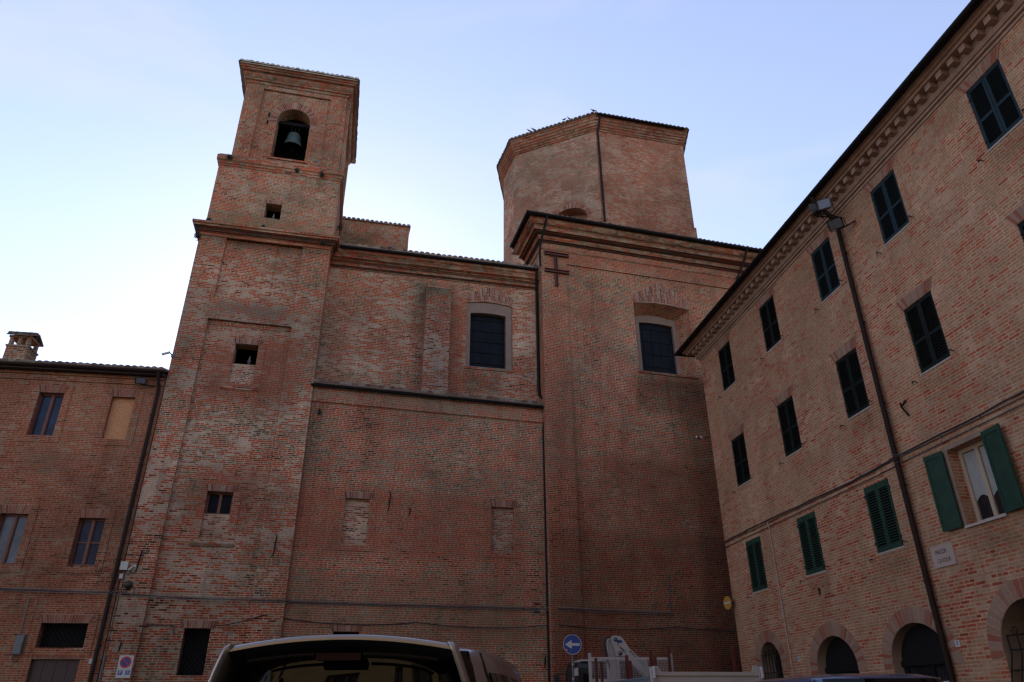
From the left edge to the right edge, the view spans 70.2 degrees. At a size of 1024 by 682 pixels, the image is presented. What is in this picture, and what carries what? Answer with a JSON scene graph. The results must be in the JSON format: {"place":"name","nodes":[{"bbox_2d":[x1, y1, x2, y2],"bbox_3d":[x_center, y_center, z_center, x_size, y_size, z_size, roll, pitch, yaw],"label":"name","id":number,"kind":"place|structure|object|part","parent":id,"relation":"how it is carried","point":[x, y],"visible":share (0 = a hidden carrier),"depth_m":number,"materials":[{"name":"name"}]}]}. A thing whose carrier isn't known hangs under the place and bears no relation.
{"place":"outdoors","nodes":[
{"label":"outdoors","id":0,"kind":"place"},
{"bbox_2d":[0,331,168,681],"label":"brick house","id":1,"kind":"structure","parent":0,"point":[76,439],"depth_m":22.89,"materials":[{"name":"brick"}]},
{"bbox_2d":[0,504,39,571],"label":"window","id":2,"kind":"structure","parent":1,"relation":"in","point":[15,530],"depth_m":22.30,"materials":[{"name":"grey wood"}]},
{"bbox_2d":[11,597,33,661],"bbox_3d":[-14.128,8.320,21.041,0.221,1.772,0.125,4,-27,-8],"label":"electrical box","id":3,"kind":"object","parent":1,"relation":"attached to","point":[18,644],"visible":1,"depth_m":20.84,"materials":[{"name":"grey paint"}]},
{"bbox_2d":[16,384,74,442],"bbox_3d":[-15.320,2.404,24.010,1.250,1.981,0.250,4,-27,-8],"label":"window","id":4,"kind":"structure","parent":1,"relation":"in","point":[49,419],"depth_m":24.01,"materials":[{"name":"brown brick"}]},
{"bbox_2d":[27,656,80,681],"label":"door","id":5,"kind":"structure","parent":1,"relation":"in","point":[43,668],"depth_m":20.85,"materials":[{"name":"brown wood"}]},
{"bbox_2d":[24,613,99,655],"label":"window","id":6,"kind":"structure","parent":1,"relation":"in","point":[57,639],"depth_m":21.29,"materials":[{"name":"brick"}]},
{"bbox_2d":[57,509,115,573],"bbox_3d":[-13.080,6.180,22.470,1.240,1.931,0.251,4,-27,-8],"label":"window","id":7,"kind":"structure","parent":1,"relation":"in","point":[88,555],"depth_m":22.47,"materials":[{"name":"brown brick"}]},
{"bbox_2d":[92,389,144,445],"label":"window","id":8,"kind":"structure","parent":1,"relation":"in","point":[124,413],"depth_m":24.28,"materials":[{"name":"brick"}]},
{"bbox_2d":[135,376,153,386],"bbox_3d":[-12.409,1.343,24.619,0.628,0.265,0.346,15,-31,-28],"label":"floodlight","id":9,"kind":"object","parent":1,"relation":"attached to","point":[140,380],"visible":1,"depth_m":24.50,"materials":[{"name":"grey metal"}]},
{"bbox_2d":[0,0,970,369],"label":"sky","id":10,"kind":"structure","parent":0,"point":[116,116],"materials":[{"name":"blue"}]},
{"label":"ground","id":11,"kind":"structure","parent":0,"visible":0},
{"bbox_2d":[100,58,359,681],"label":"bell tower","id":12,"kind":"structure","parent":11,"relation":"on","point":[217,508],"depth_m":25.45,"materials":[{"name":"brick"}]},
{"bbox_2d":[98,655,105,681],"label":"wall pipe","id":13,"kind":"object","parent":12,"relation":"attached to","point":[101,669],"depth_m":20.90,"materials":[{"name":"grey metal"}]},
{"bbox_2d":[105,572,124,653],"bbox_3d":[-11.778,8.055,21.637,0.047,2.300,0.024,6,-27,-12],"label":"thin wire","id":14,"kind":"object","parent":12,"relation":"attached to","point":[115,610],"visible":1,"depth_m":21.65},
{"bbox_2d":[119,561,128,578],"bbox_3d":[-11.818,6.968,22.145,0.210,0.500,0.100,6,-27,-12],"label":"junction box","id":15,"kind":"object","parent":12,"relation":"attached to","point":[124,565],"visible":1,"depth_m":22.14,"materials":[{"name":"white plastic"}]},
{"bbox_2d":[115,655,134,677],"bbox_3d":[-11.212,9.431,21.083,0.390,0.600,0.040,6,-27,-12],"label":"no parking sign","id":16,"kind":"object","parent":12,"relation":"attached to","point":[125,665],"visible":1,"depth_m":21.07,"materials":[{"name":"white metal"}]},
{"bbox_2d":[122,581,134,593],"bbox_3d":[-11.569,7.421,21.966,0.370,0.369,0.120,6,-27,-12],"label":"alarm siren","id":17,"kind":"object","parent":12,"relation":"attached to","point":[127,584],"visible":1,"depth_m":21.95,"materials":[{"name":"grey metal"}]},
{"bbox_2d":[126,564,135,573],"bbox_3d":[-11.572,6.930,22.116,0.400,0.259,0.135,-23,-34,37],"label":"security camera","id":18,"kind":"object","parent":12,"relation":"attached to","point":[130,569],"visible":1,"depth_m":22.08,"materials":[{"name":"white plastic"}]},
{"bbox_2d":[134,549,141,572],"bbox_3d":[-11.488,6.792,22.407,0.106,0.736,0.206,6,-27,-12],"label":"wall anchor","id":19,"kind":"object","parent":12,"relation":"attached to","point":[138,560],"depth_m":22.35,"materials":[{"name":"black metal"}]},
{"bbox_2d":[147,624,173,632],"bbox_3d":[-10.529,8.620,21.807,0.805,0.238,0.036,6,-27,-12],"label":"conduit","id":20,"kind":"object","parent":12,"relation":"attached to","point":[161,625],"visible":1,"depth_m":21.83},
{"bbox_2d":[162,351,174,357],"bbox_3d":[-11.950,0.458,25.325,0.131,0.220,0.445,-20,-33,34],"label":"security camera","id":21,"kind":"object","parent":12,"relation":"attached to","point":[168,352],"visible":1,"depth_m":25.32,"materials":[{"name":"white plastic"}]},
{"bbox_2d":[194,229,200,240],"bbox_3d":[-11.933,-4.034,27.665,0.323,0.487,0.333,6,-27,-12],"label":"wall weed","id":22,"kind":"object","parent":12,"relation":"attached to","point":[196,235],"depth_m":27.60,"materials":[{"name":"green plant"}]},
{"bbox_2d":[178,620,216,675],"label":"barred window","id":23,"kind":"structure","parent":12,"relation":"in","point":[193,658],"depth_m":22.05,"materials":[{"name":"black metal"}]},
{"bbox_2d":[189,484,241,546],"bbox_3d":[-9.603,5.728,23.765,1.320,1.995,0.460,6,-27,-12],"label":"walled up window","id":24,"kind":"structure","parent":12,"relation":"in","point":[219,523],"depth_m":23.60,"materials":[{"name":"brick"}]},
{"bbox_2d":[220,337,265,390],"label":"walled up window","id":25,"kind":"structure","parent":12,"relation":"in","point":[242,376],"depth_m":25.95,"materials":[{"name":"brick"}]},
{"bbox_2d":[271,533,277,557],"bbox_3d":[-7.659,6.603,23.480,0.106,0.766,0.206,6,-27,-12],"label":"wall anchor","id":26,"kind":"object","parent":12,"relation":"attached to","point":[274,544],"depth_m":23.41,"materials":[{"name":"black metal"}]},
{"bbox_2d":[278,121,309,157],"bbox_3d":[-9.521,-8.828,31.639,1.101,1.560,1.041,-15,-30,26],"label":"bell","id":27,"kind":"object","parent":12,"relation":"hanging from","point":[290,146],"visible":1,"depth_m":31.69,"materials":[{"name":"grey metal"}]},
{"bbox_2d":[208,634,521,681],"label":"parked car","id":28,"kind":"object","parent":11,"relation":"on","point":[348,658],"visible":1,"depth_m":3.85,"materials":[{"name":"grey paint"}]},
{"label":"side window","id":29,"kind":"part","parent":28,"relation":"part of","materials":[{"name":"black glass"}]},
{"bbox_2d":[281,111,761,681],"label":"church","id":30,"kind":"structure","parent":11,"relation":"on","point":[515,429],"depth_m":27.70,"materials":[{"name":"brick"}]},
{"bbox_2d":[0,576,671,614],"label":"cable bundle","id":31,"kind":"object","parent":30,"relation":"attached to","point":[285,601],"visible":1,"depth_m":23.25,"materials":[{"name":"grey rubber"}]},
{"bbox_2d":[331,625,362,634],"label":"ground window","id":32,"kind":"structure","parent":30,"relation":"in","point":[354,628],"depth_m":23.11,"materials":[{"name":"red brick"}]},
{"bbox_2d":[334,491,376,550],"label":"walled up window","id":33,"kind":"structure","parent":30,"relation":"in","point":[351,533],"depth_m":24.64,"materials":[{"name":"brick"}]},
{"bbox_2d":[212,614,736,631],"bbox_3d":[-0.025,9.503,24.235,18.723,0.376,0.276,6,-28,-13],"label":"hanging cable","id":34,"kind":"object","parent":30,"relation":"attached to","point":[466,627],"visible":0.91,"depth_m":23.96,"materials":[{"name":"black rubber"}]},
{"bbox_2d":[464,287,513,372],"bbox_3d":[-0.934,-0.476,29.853,2.070,3.840,0.380,6,-27,-12],"label":"window","id":35,"kind":"structure","parent":30,"relation":"in","point":[489,326],"depth_m":29.89,"materials":[{"name":"grey paint"}]},
{"bbox_2d":[485,500,520,557],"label":"walled up window","id":36,"kind":"structure","parent":30,"relation":"in","point":[498,521],"depth_m":25.89,"materials":[{"name":"brick"}]},
{"bbox_2d":[544,250,569,286],"bbox_3d":[1.923,-3.050,30.994,1.100,1.675,0.117,7,-28,-14],"label":"beam anchor","id":37,"kind":"object","parent":30,"relation":"attached to","point":[555,270],"visible":1,"depth_m":31.04,"materials":[{"name":"red metal"}]},
{"bbox_2d":[553,204,591,218],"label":"drum window","id":38,"kind":"structure","parent":30,"relation":"in","point":[584,207],"depth_m":41.66,"materials":[{"name":"brick"}]},
{"bbox_2d":[631,282,698,378],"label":"window","id":39,"kind":"structure","parent":30,"relation":"in","point":[657,346],"depth_m":31.87,"materials":[{"name":"grey paint"}]},
{"bbox_2d":[563,634,581,681],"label":"arrow sign","id":40,"kind":"object","parent":11,"relation":"on","point":[572,644],"visible":1,"depth_m":19.30,"materials":[{"name":"blue metal"}]},
{"bbox_2d":[554,635,763,681],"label":"crane truck","id":41,"kind":"object","parent":11,"relation":"on","point":[625,663],"visible":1,"depth_m":19.30,"materials":[{"name":"white metal"}]},
{"bbox_2d":[755,673,942,681],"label":"parked car","id":42,"kind":"object","parent":11,"relation":"on","point":[871,677],"visible":1,"depth_m":6.95,"materials":[{"name":"blue paint"}]},
{"bbox_2d":[674,0,1023,681],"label":"apartment building","id":43,"kind":"structure","parent":11,"relation":"on","point":[816,347],"depth_m":17.22,"materials":[{"name":"brick"}]},
{"bbox_2d":[715,332,735,397],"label":"window","id":44,"kind":"structure","parent":43,"relation":"in","point":[726,364],"depth_m":26.30,"materials":[{"name":"wood"}]},
{"bbox_2d":[723,596,733,609],"bbox_3d":[7.312,8.778,24.399,0.233,0.430,0.430,10,-28,-19],"label":"no entry sign","id":45,"kind":"object","parent":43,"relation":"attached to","point":[727,602],"visible":1,"depth_m":24.35,"materials":[{"name":"metal"}]},
{"bbox_2d":[728,422,750,493],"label":"window","id":46,"kind":"structure","parent":43,"relation":"in","point":[738,444],"depth_m":24.73,"materials":[{"name":"wood"}]},
{"bbox_2d":[745,536,767,599],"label":"window","id":47,"kind":"structure","parent":43,"relation":"in","point":[753,547],"depth_m":23.08,"materials":[{"name":"wood"}]},
{"bbox_2d":[755,285,782,358],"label":"window","id":48,"kind":"structure","parent":43,"relation":"in","point":[772,335],"depth_m":23.42,"materials":[{"name":"wood"}]},
{"bbox_2d":[755,630,787,679],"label":"arched window","id":49,"kind":"structure","parent":43,"relation":"in","point":[771,656],"depth_m":22.28,"materials":[{"name":"brown brick"}]},
{"bbox_2d":[772,384,803,464],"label":"window","id":50,"kind":"structure","parent":43,"relation":"in","point":[786,411],"depth_m":21.85,"materials":[{"name":"wood"}]},
{"bbox_2d":[796,511,827,583],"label":"window","id":51,"kind":"structure","parent":43,"relation":"in","point":[807,527],"depth_m":20.20,"materials":[{"name":"wood"}]},
{"bbox_2d":[808,203,835,217],"bbox_3d":[8.525,-3.498,19.902,0.853,0.453,0.269,10,-29,-19],"label":"floodlight","id":52,"kind":"object","parent":43,"relation":"attached to","point":[813,209],"visible":0.66,"depth_m":19.77,"materials":[{"name":"grey metal"}]},
{"bbox_2d":[806,227,842,309],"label":"window","id":53,"kind":"structure","parent":43,"relation":"in","point":[828,280],"depth_m":20.54,"materials":[{"name":"wood"}]},
{"bbox_2d":[816,197,842,218],"bbox_3d":[8.567,-3.511,19.673,0.398,0.377,0.817,-24,-35,38],"label":"floodlight","id":54,"kind":"object","parent":43,"relation":"attached to","point":[824,204],"visible":1,"depth_m":19.46,"materials":[{"name":"grey metal"}]},
{"bbox_2d":[810,622,866,674],"bbox_3d":[8.562,8.981,18.396,0.638,3.520,2.517,6,-27,-12],"label":"doorway","id":55,"kind":"structure","parent":43,"relation":"in","point":[839,653],"depth_m":19.05,"materials":[{"name":"brown brick"}]},
{"bbox_2d":[826,216,855,232],"bbox_3d":[8.676,-3.153,19.230,0.671,0.303,0.416,-19,-32,32],"label":"floodlight","id":56,"kind":"object","parent":43,"relation":"attached to","point":[835,223],"visible":1,"depth_m":19.22,"materials":[{"name":"grey metal"}]},
{"bbox_2d":[829,334,871,427],"bbox_3d":[8.840,1.060,18.941,0.341,2.122,1.365,4,-27,-9],"label":"window","id":57,"kind":"structure","parent":43,"relation":"in","point":[855,396],"depth_m":18.96,"materials":[{"name":"wood"}]},
{"bbox_2d":[724,390,1023,542],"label":"twisted cable","id":58,"kind":"object","parent":43,"relation":"attached to","point":[874,469],"visible":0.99,"depth_m":17.17,"materials":[{"name":"black rubber"}]},
{"bbox_2d":[725,403,1023,547],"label":"thin cable","id":59,"kind":"object","parent":43,"relation":"attached to","point":[888,469],"visible":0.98,"depth_m":17.05,"materials":[{"name":"black rubber"}]},
{"bbox_2d":[863,478,906,562],"bbox_3d":[8.857,4.261,17.319,0.341,1.764,1.365,4,-27,-9],"label":"window","id":60,"kind":"structure","parent":43,"relation":"in","point":[881,509],"depth_m":17.32,"materials":[{"name":"wood"}]},
{"bbox_2d":[864,155,912,254],"bbox_3d":[9.300,-3.321,17.965,0.341,2.072,1.365,4,-27,-9],"label":"window","id":61,"kind":"structure","parent":43,"relation":"in","point":[889,206],"depth_m":17.99,"materials":[{"name":"wood"}]},
{"bbox_2d":[899,400,908,415],"bbox_3d":[9.037,1.571,16.805,0.125,0.394,0.235,6,-27,-12],"label":"iron bracket","id":62,"kind":"object","parent":43,"relation":"attached to","point":[902,408],"visible":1,"depth_m":16.79,"materials":[{"name":"black metal"}]},
{"bbox_2d":[882,606,963,681],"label":"doorway","id":63,"kind":"structure","parent":43,"relation":"in","point":[916,648],"depth_m":16.20,"materials":[{"name":"brown brick"}]},
{"bbox_2d":[895,275,953,384],"bbox_3d":[9.318,-0.231,16.399,0.341,2.122,1.365,4,-27,-9],"label":"window","id":64,"kind":"structure","parent":43,"relation":"in","point":[928,338],"depth_m":16.42,"materials":[{"name":"wood"}]},
{"bbox_2d":[930,542,956,568],"bbox_3d":[9.093,4.525,15.353,0.026,0.435,0.660,4,-27,-9],"label":"street plaque","id":65,"kind":"object","parent":43,"relation":"attached to","point":[943,555],"visible":1,"depth_m":15.33,"materials":[{"name":"stone"}]},
{"bbox_2d":[954,640,960,646],"bbox_3d":[9.062,6.155,14.815,0.018,0.130,0.140,4,-27,-9],"label":"house number","id":66,"kind":"object","parent":43,"relation":"attached to","point":[957,643],"visible":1,"depth_m":14.80,"materials":[{"name":"white ceramic"}]},
{"bbox_2d":[923,423,1023,531],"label":"window","id":67,"kind":"structure","parent":43,"relation":"in","point":[993,487],"depth_m":14.86,"materials":[{"name":"green wood"}]},
{"bbox_2d":[956,43,1023,162],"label":"window","id":68,"kind":"structure","parent":43,"relation":"in","point":[996,109],"depth_m":14.95,"materials":[{"name":"wood"}]},
{"bbox_2d":[987,578,1023,681],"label":"arched window","id":69,"kind":"structure","parent":43,"relation":"in","point":[1012,631],"depth_m":13.78,"materials":[{"name":"brown brick"}]},
{"bbox_2d":[1005,203,1023,239],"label":"window","id":70,"kind":"structure","parent":43,"relation":"in","point":[1017,215],"depth_m":14.06,"materials":[{"name":"brick"}]}
]}

